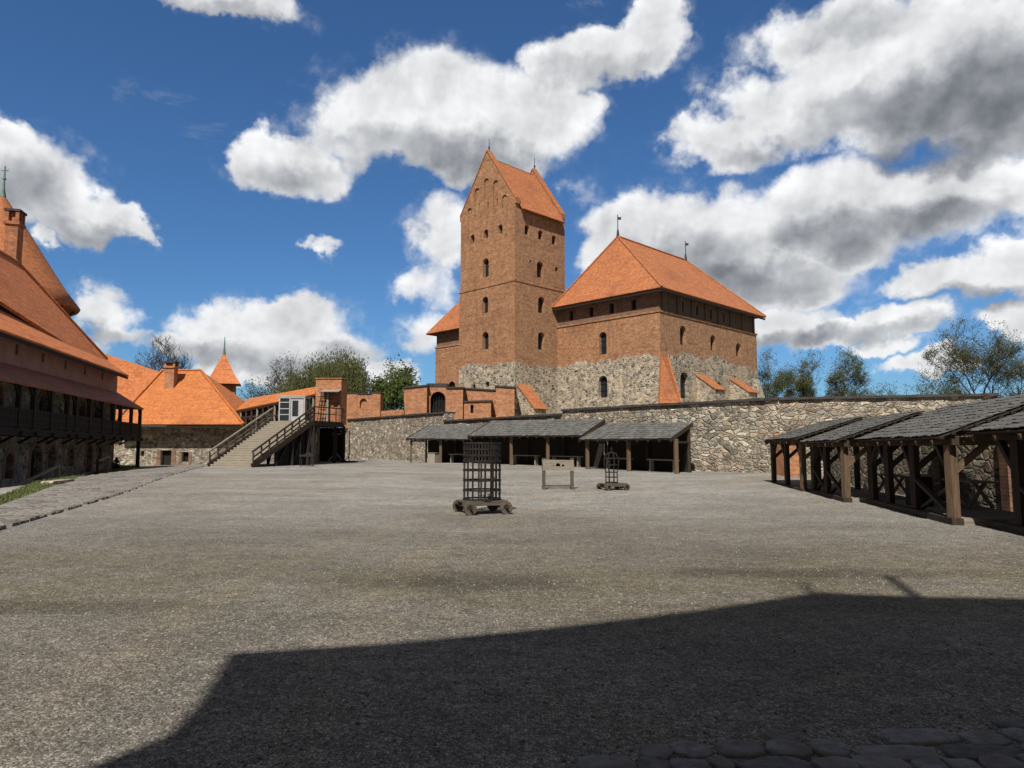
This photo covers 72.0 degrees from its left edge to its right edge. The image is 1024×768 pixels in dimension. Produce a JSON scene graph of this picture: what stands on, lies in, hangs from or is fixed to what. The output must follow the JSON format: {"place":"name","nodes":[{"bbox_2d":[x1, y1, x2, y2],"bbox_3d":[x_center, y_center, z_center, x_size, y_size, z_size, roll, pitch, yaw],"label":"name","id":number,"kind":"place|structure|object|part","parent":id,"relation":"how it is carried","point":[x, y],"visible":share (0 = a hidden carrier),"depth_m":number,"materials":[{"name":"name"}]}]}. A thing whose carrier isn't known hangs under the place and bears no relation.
{"place":"outdoors","nodes":[
{"label":"outdoors","id":0,"kind":"place"},
{"bbox_2d":[0,464,139,504],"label":"grass bank","id":1,"kind":"structure","parent":0,"point":[25,490],"depth_m":27.98,"materials":[{"name":"green plant"}]},
{"bbox_2d":[41,479,73,483],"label":"stone slab","id":2,"kind":"structure","parent":1,"relation":"on","point":[61,481],"depth_m":31.08,"materials":[{"name":"beige stone"}]},
{"bbox_2d":[111,457,119,468],"bbox_3d":[-33.651,6.769,59.937,0.746,1.160,0.718,3,-6,-27],"label":"clipped shrub","id":3,"kind":"object","parent":1,"relation":"on","point":[116,464],"visible":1,"depth_m":59.83,"materials":[{"name":"green plant"}]},
{"bbox_2d":[0,465,207,524],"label":"cobbled path","id":4,"kind":"structure","parent":0,"point":[81,490],"depth_m":26.71,"materials":[{"name":"grey stone"}]},
{"bbox_2d":[315,378,347,424],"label":"brick pier house","id":5,"kind":"structure","parent":0,"point":[331,392],"depth_m":62.15,"materials":[{"name":"orange brick"}]},
{"bbox_2d":[330,395,339,421],"bbox_3d":[-15.552,2.219,61.943,0.834,2.555,0.170,0,-5,0],"label":"door","id":6,"kind":"structure","parent":5,"relation":"in","point":[335,399],"depth_m":61.96,"materials":[{"name":"brown wood"}]},
{"bbox_2d":[0,459,1023,767],"bbox_3d":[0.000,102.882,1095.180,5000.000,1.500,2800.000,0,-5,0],"label":"ground","id":7,"kind":"structure","parent":0,"point":[362,505],"depth_m":6.89,"materials":[{"name":"grey gravel"}]},
{"bbox_2d":[9,464,60,486],"bbox_3d":[-25.750,5.325,38.122,0.152,1.866,4.679,1,-5,-6],"label":"ramp handrail","id":8,"kind":"object","parent":7,"relation":"on","point":[57,466],"visible":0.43,"depth_m":38.78,"materials":[{"name":"wood"}]},
{"bbox_2d":[0,166,79,316],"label":"round tower","id":9,"kind":"structure","parent":7,"relation":"on","point":[36,265],"depth_m":72.85,"materials":[{"name":"orange tile"}]},
{"bbox_2d":[0,208,143,487],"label":"gallery building","id":10,"kind":"structure","parent":7,"relation":"on","point":[62,399],"depth_m":48.50,"materials":[{"name":"orange tile"}]},
{"bbox_2d":[30,452,33,477],"bbox_3d":[-31.137,5.072,45.326,0.060,2.217,1.741,1,-5,-14],"label":"door","id":11,"kind":"structure","parent":10,"relation":"in","point":[32,457],"depth_m":45.96,"materials":[{"name":"brown wood"}]},
{"bbox_2d":[0,466,204,529],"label":"kerb","id":12,"kind":"structure","parent":7,"relation":"on","point":[16,523],"depth_m":19.18,"materials":[{"name":"stone"}]},
{"bbox_2d":[96,455,109,474],"bbox_3d":[-30.250,6.286,52.143,0.165,1.944,5.588,2,-6,-23],"label":"ramp handrail","id":13,"kind":"object","parent":7,"relation":"on","point":[101,459],"visible":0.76,"depth_m":51.89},
{"bbox_2d":[104,353,158,416],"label":"side range","id":14,"kind":"structure","parent":7,"relation":"on","point":[136,382],"depth_m":75.48,"materials":[{"name":"orange tile"}]},
{"bbox_2d":[129,334,191,370],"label":"tree","id":15,"kind":"object","parent":7,"relation":"on","point":[159,362],"visible":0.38,"depth_m":112.51,"materials":[{"name":"grey plant"}]},
{"bbox_2d":[113,361,252,464],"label":"stone range","id":16,"kind":"structure","parent":7,"relation":"on","point":[190,416],"depth_m":72.22,"materials":[{"name":"orange tile"}]},
{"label":"door","id":17,"kind":"part","parent":16,"relation":"part of","materials":[{"name":"wood"}]},
{"bbox_2d":[183,452,188,461],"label":"window","id":18,"kind":"structure","parent":16,"relation":"in","point":[186,454],"depth_m":72.40,"materials":[{"name":"black glass"}]},
{"bbox_2d":[210,338,241,394],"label":"turret","id":19,"kind":"object","parent":7,"relation":"on","point":[223,374],"visible":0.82,"depth_m":93.32,"materials":[{"name":"orange tile"}]},
{"bbox_2d":[236,375,272,400],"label":"tree","id":20,"kind":"object","parent":7,"relation":"on","point":[254,393],"visible":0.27,"depth_m":107.19,"materials":[{"name":"green plant"}]},
{"bbox_2d":[207,406,316,466],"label":"wooden staircase","id":21,"kind":"structure","parent":7,"relation":"on","point":[280,440],"depth_m":52.06,"materials":[{"name":"brown wood"}]},
{"bbox_2d":[236,387,319,461],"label":"covered gallery","id":22,"kind":"object","parent":7,"relation":"on","point":[249,410],"visible":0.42,"depth_m":68.50,"materials":[{"name":"tile"}]},
{"bbox_2d":[260,351,298,394],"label":"tree","id":23,"kind":"object","parent":7,"relation":"on","point":[278,381],"visible":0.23,"depth_m":104.76,"materials":[{"name":"green plant"}]},
{"bbox_2d":[299,442,314,466],"bbox_3d":[-14.590,5.019,50.251,1.000,1.700,0.500,0,-5,0],"label":"brazier stand","id":24,"kind":"object","parent":7,"relation":"on","point":[308,454],"visible":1,"depth_m":50.02,"materials":[{"name":"metal"}]},
{"bbox_2d":[259,344,378,427],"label":"tree","id":25,"kind":"object","parent":7,"relation":"on","point":[354,373],"visible":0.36,"depth_m":98.60,"materials":[{"name":"green plant"}]},
{"bbox_2d":[311,406,345,464],"bbox_3d":[-17.229,4.864,60.493,6.162,5.120,14.183,1,-5,-16],"label":"wooden landing","id":26,"kind":"object","parent":7,"relation":"on","point":[327,450],"visible":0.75,"depth_m":61.46,"materials":[{"name":"brown wood"}]},
{"bbox_2d":[278,396,310,420],"bbox_3d":[-18.005,2.105,58.353,2.241,2.162,1.600,0,-5,0],"label":"glass kiosk","id":27,"kind":"object","parent":26,"relation":"on","point":[295,405],"visible":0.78,"depth_m":57.66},
{"bbox_2d":[291,399,303,420],"bbox_3d":[-17.576,2.138,57.660,1.024,1.870,0.055,0,-5,0],"label":"door","id":28,"kind":"structure","parent":27,"relation":"in","point":[297,405],"depth_m":57.65,"materials":[{"name":"white wood"}]},
{"bbox_2d":[327,429,341,461],"bbox_3d":[-15.459,5.405,61.725,1.457,2.894,0.255,0,-5,0],"label":"quintain post","id":29,"kind":"object","parent":7,"relation":"on","point":[337,434],"visible":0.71,"depth_m":61.63,"materials":[{"name":"brown wood"}]},
{"bbox_2d":[345,431,355,461],"bbox_3d":[-14.431,5.560,62.755,0.860,2.750,0.852,-5,-7,44],"label":"thin pole stand","id":30,"kind":"object","parent":7,"relation":"on","point":[349,451],"visible":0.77,"depth_m":62.67,"materials":[{"name":"wood"}]},
{"bbox_2d":[367,354,420,410],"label":"tree","id":31,"kind":"object","parent":7,"relation":"on","point":[392,389],"visible":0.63,"depth_m":104.69,"materials":[{"name":"green plant"}]},
{"bbox_2d":[428,453,438,462],"bbox_3d":[-6.580,6.195,59.267,0.880,0.855,0.680,-4,-7,37],"label":"wooden crate","id":32,"kind":"object","parent":7,"relation":"on","point":[433,457],"visible":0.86,"depth_m":59.01,"materials":[{"name":"beige wood"}]},
{"bbox_2d":[426,302,458,386],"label":"palace side wing","id":33,"kind":"structure","parent":7,"relation":"on","point":[445,329],"depth_m":92.43,"materials":[{"name":"orange brick"}]},
{"bbox_2d":[406,425,488,462],"bbox_3d":[-5.315,5.359,59.045,7.304,4.070,2.759,-4,-7,37],"label":"timber shelter","id":34,"kind":"object","parent":7,"relation":"on","point":[444,441],"visible":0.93,"depth_m":59.79,"materials":[{"name":"grey wood"}]},
{"bbox_2d":[403,383,515,419],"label":"brick gatehouse","id":35,"kind":"object","parent":7,"relation":"on","point":[470,403],"visible":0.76,"depth_m":78.06,"materials":[{"name":"brick"}]},
{"bbox_2d":[431,392,445,411],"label":"doorway","id":36,"kind":"structure","parent":35,"relation":"in","point":[440,396],"depth_m":79.53,"materials":[{"name":"black wood"}]},
{"bbox_2d":[448,454,471,462],"bbox_3d":[-4.178,6.172,58.146,2.600,0.814,0.340,-4,-7,37],"label":"plank bench","id":37,"kind":"object","parent":7,"relation":"on","point":[451,458],"visible":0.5,"depth_m":58.65,"materials":[{"name":"grey wood"}]},
{"bbox_2d":[452,442,512,515],"bbox_3d":[-0.777,2.431,18.337,1.270,1.825,1.336,2,-6,-19],"label":"wheeled iron cage","id":38,"kind":"object","parent":7,"relation":"on","point":[467,504],"visible":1,"depth_m":18.01,"materials":[{"name":"black metal"}]},
{"bbox_2d":[459,145,565,415],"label":"brick tower","id":39,"kind":"structure","parent":7,"relation":"on","point":[512,287],"depth_m":84.52,"materials":[{"name":"orange brick"}]},
{"bbox_2d":[485,298,487,312],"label":"window","id":40,"kind":"structure","parent":39,"relation":"in","point":[486,301],"depth_m":85.18,"materials":[{"name":"black glass"}]},
{"bbox_2d":[485,333,488,348],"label":"window","id":41,"kind":"structure","parent":39,"relation":"in","point":[487,336],"depth_m":84.70,"materials":[{"name":"black glass"}]},
{"bbox_2d":[486,260,488,276],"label":"window","id":42,"kind":"structure","parent":39,"relation":"in","point":[487,262],"depth_m":85.58,"materials":[{"name":"black glass"}]},
{"bbox_2d":[537,263,540,277],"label":"window","id":43,"kind":"structure","parent":39,"relation":"in","point":[538,265],"depth_m":85.14,"materials":[{"name":"black glass"}]},
{"bbox_2d":[538,298,541,312],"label":"window","id":44,"kind":"structure","parent":39,"relation":"in","point":[539,300],"depth_m":84.79,"materials":[{"name":"black glass"}]},
{"bbox_2d":[538,333,541,349],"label":"window","id":45,"kind":"structure","parent":39,"relation":"in","point":[539,335],"depth_m":84.37,"materials":[{"name":"black glass"}]},
{"bbox_2d":[513,455,540,465],"bbox_3d":[0.996,5.722,52.801,0.340,0.831,3.000,5,-7,-42],"label":"plank bench","id":46,"kind":"object","parent":7,"relation":"on","point":[535,459],"visible":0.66,"depth_m":52.12,"materials":[{"name":"grey wood"}]},
{"bbox_2d":[467,419,604,466],"bbox_3d":[1.440,4.625,52.165,2.516,4.267,12.272,5,-7,-41],"label":"timber shelter","id":47,"kind":"object","parent":7,"relation":"on","point":[546,439],"visible":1,"depth_m":51.93,"materials":[{"name":"grey wood"}]},
{"bbox_2d":[542,458,574,489],"bbox_3d":[1.826,3.557,27.992,1.274,1.220,0.700,0,-5,0],"label":"pillory","id":48,"kind":"object","parent":7,"relation":"on","point":[547,465],"visible":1,"depth_m":27.93,"materials":[{"name":"beige wood"}]},
{"bbox_2d":[549,456,583,466],"bbox_3d":[3.821,5.470,49.642,0.340,0.831,3.000,5,-7,-42],"label":"plank bench","id":49,"kind":"object","parent":7,"relation":"on","point":[578,460],"visible":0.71,"depth_m":48.80,"materials":[{"name":"grey wood"}]},
{"bbox_2d":[596,448,629,489],"bbox_3d":[3.960,3.317,27.712,1.000,1.653,1.092,2,-6,-17],"label":"gibbet cage","id":50,"kind":"object","parent":7,"relation":"on","point":[609,485],"visible":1,"depth_m":27.50,"materials":[{"name":"metal"}]},
{"bbox_2d":[605,457,632,468],"bbox_3d":[6.796,5.109,44.960,0.340,0.835,2.301,4,-6,-36],"label":"plank bench","id":51,"kind":"object","parent":7,"relation":"on","point":[610,461],"visible":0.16,"depth_m":45.62,"materials":[{"name":"grey wood"}]},
{"bbox_2d":[578,422,692,473],"bbox_3d":[7.682,4.120,43.591,2.557,3.700,7.987,4,-6,-36],"label":"timber shelter","id":52,"kind":"object","parent":7,"relation":"on","point":[640,444],"visible":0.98,"depth_m":43.48,"materials":[{"name":"grey wood"}]},
{"bbox_2d":[551,215,765,412],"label":"palace hall","id":53,"kind":"structure","parent":7,"relation":"on","point":[639,323],"depth_m":81.30,"materials":[{"name":"orange brick"}]},
{"bbox_2d":[601,333,606,353],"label":"window","id":54,"kind":"structure","parent":53,"relation":"in","point":[603,339],"depth_m":81.26,"materials":[{"name":"black glass"}]},
{"bbox_2d":[601,376,607,397],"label":"window","id":55,"kind":"structure","parent":53,"relation":"in","point":[604,393],"depth_m":80.87,"materials":[{"name":"black glass"}]},
{"bbox_2d":[680,327,682,344],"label":"window","id":56,"kind":"structure","parent":53,"relation":"in","point":[681,340],"depth_m":79.34,"materials":[{"name":"black glass"}]},
{"bbox_2d":[680,373,684,398],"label":"window","id":57,"kind":"structure","parent":53,"relation":"in","point":[682,381],"depth_m":78.88,"materials":[{"name":"black glass"}]},
{"bbox_2d":[647,459,679,472],"bbox_3d":[8.988,4.879,41.918,0.340,0.835,2.301,4,-6,-36],"label":"plank bench","id":58,"kind":"object","parent":7,"relation":"on","point":[651,464],"visible":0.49,"depth_m":42.54,"materials":[{"name":"wood"}]},
{"bbox_2d":[345,393,1001,474],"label":"curtain wall","id":59,"kind":"structure","parent":7,"relation":"on","point":[728,435],"depth_m":42.51,"materials":[{"name":"grey stone"}]},
{"bbox_2d":[341,392,383,427],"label":"brick parapet","id":60,"kind":"structure","parent":59,"relation":"on","point":[359,405],"depth_m":79.54,"materials":[{"name":"orange brick"}]},
{"bbox_2d":[381,402,404,416],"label":"brick wall","id":61,"kind":"structure","parent":59,"relation":"on","point":[392,412],"depth_m":75.00,"materials":[{"name":"brick"}]},
{"bbox_2d":[757,346,789,397],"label":"tree","id":62,"kind":"object","parent":7,"relation":"on","point":[768,389],"visible":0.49,"depth_m":118.30,"materials":[{"name":"green plant"}]},
{"bbox_2d":[773,434,799,476],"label":"brick buttress","id":63,"kind":"structure","parent":7,"relation":"on","point":[794,465],"depth_m":37.24,"materials":[{"name":"orange brick"}]},
{"bbox_2d":[775,348,817,396],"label":"tree","id":64,"kind":"object","parent":7,"relation":"on","point":[789,379],"visible":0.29,"depth_m":122.12,"materials":[{"name":"green plant"}]},
{"bbox_2d":[764,415,865,490],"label":"timber shed","id":65,"kind":"structure","parent":7,"relation":"on","point":[787,439],"depth_m":28.13,"materials":[{"name":"brown wood"}]},
{"bbox_2d":[791,345,839,396],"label":"tree","id":66,"kind":"object","parent":7,"relation":"on","point":[801,384],"visible":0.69,"depth_m":116.69,"materials":[{"name":"green plant"}]},
{"bbox_2d":[823,344,873,395],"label":"tree","id":67,"kind":"object","parent":7,"relation":"on","point":[833,383],"visible":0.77,"depth_m":113.64,"materials":[{"name":"green plant"}]},
{"bbox_2d":[799,409,924,502],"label":"timber shed","id":68,"kind":"structure","parent":7,"relation":"on","point":[840,439],"depth_m":23.14,"materials":[{"name":"grey wood"}]},
{"bbox_2d":[877,473,904,493],"bbox_3d":[12.387,3.303,22.988,0.628,0.706,1.900,-1,-5,11],"label":"trestle table","id":69,"kind":"object","parent":68,"relation":"on","point":[898,481],"visible":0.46,"depth_m":22.28,"materials":[{"name":"brown wood"}]},
{"bbox_2d":[873,381,898,394],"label":"bush","id":70,"kind":"object","parent":7,"relation":"on","point":[886,390],"visible":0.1,"depth_m":125.55,"materials":[{"name":"green plant"}]},
{"bbox_2d":[904,381,932,393],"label":"bush","id":71,"kind":"object","parent":7,"relation":"on","point":[920,387],"visible":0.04,"depth_m":125.01,"materials":[{"name":"green plant"}]},
{"bbox_2d":[830,435,1012,511],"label":"shed rear wall","id":72,"kind":"structure","parent":7,"relation":"on","point":[989,463],"depth_m":20.34,"materials":[{"name":"stone"}]},
{"bbox_2d":[853,394,1023,524],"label":"timber shed","id":73,"kind":"structure","parent":7,"relation":"on","point":[941,430],"depth_m":17.39,"materials":[{"name":"grey wood"}]},
{"bbox_2d":[903,474,933,505],"bbox_3d":[11.015,2.868,19.086,0.570,0.832,0.620,-1,-5,11],"label":"board box","id":74,"kind":"object","parent":73,"relation":"on","point":[926,479],"visible":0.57,"depth_m":18.83,"materials":[{"name":"brown wood"}]},
{"bbox_2d":[941,478,996,508],"bbox_3d":[12.191,2.921,18.845,0.628,0.706,1.900,-1,-5,11],"label":"trestle table","id":75,"kind":"object","parent":73,"relation":"on","point":[978,493],"visible":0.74,"depth_m":18.12,"materials":[{"name":"brown wood"}]},
{"bbox_2d":[919,367,964,393],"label":"tree","id":76,"kind":"object","parent":7,"relation":"on","point":[944,383],"visible":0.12,"depth_m":112.17,"materials":[{"name":"green plant"}]},
{"bbox_2d":[939,380,975,393],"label":"bush","id":77,"kind":"object","parent":7,"relation":"on","point":[952,391],"visible":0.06,"depth_m":118.09,"materials":[{"name":"green plant"}]},
{"bbox_2d":[912,315,1023,396],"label":"tree","id":78,"kind":"object","parent":7,"relation":"on","point":[970,361],"visible":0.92,"depth_m":101.21,"materials":[{"name":"green plant"}]},
{"bbox_2d":[965,410,1023,534],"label":"timber shed","id":79,"kind":"structure","parent":7,"relation":"on","point":[1000,431],"depth_m":13.97,"materials":[{"name":"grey wood"}]},
{"bbox_2d":[975,344,1023,395],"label":"tree","id":80,"kind":"object","parent":7,"relation":"on","point":[1019,370],"visible":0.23,"depth_m":103.34,"materials":[{"name":"green plant"}]},
{"bbox_2d":[0,0,1023,427],"label":"sky","id":81,"kind":"structure","parent":0,"point":[271,179],"materials":[{"name":"blue"}]},
{"bbox_2d":[576,719,1023,767],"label":"stone paving","id":82,"kind":"structure","parent":0,"point":[983,748],"depth_m":3.80,"materials":[{"name":"grey stone"}]}
]}

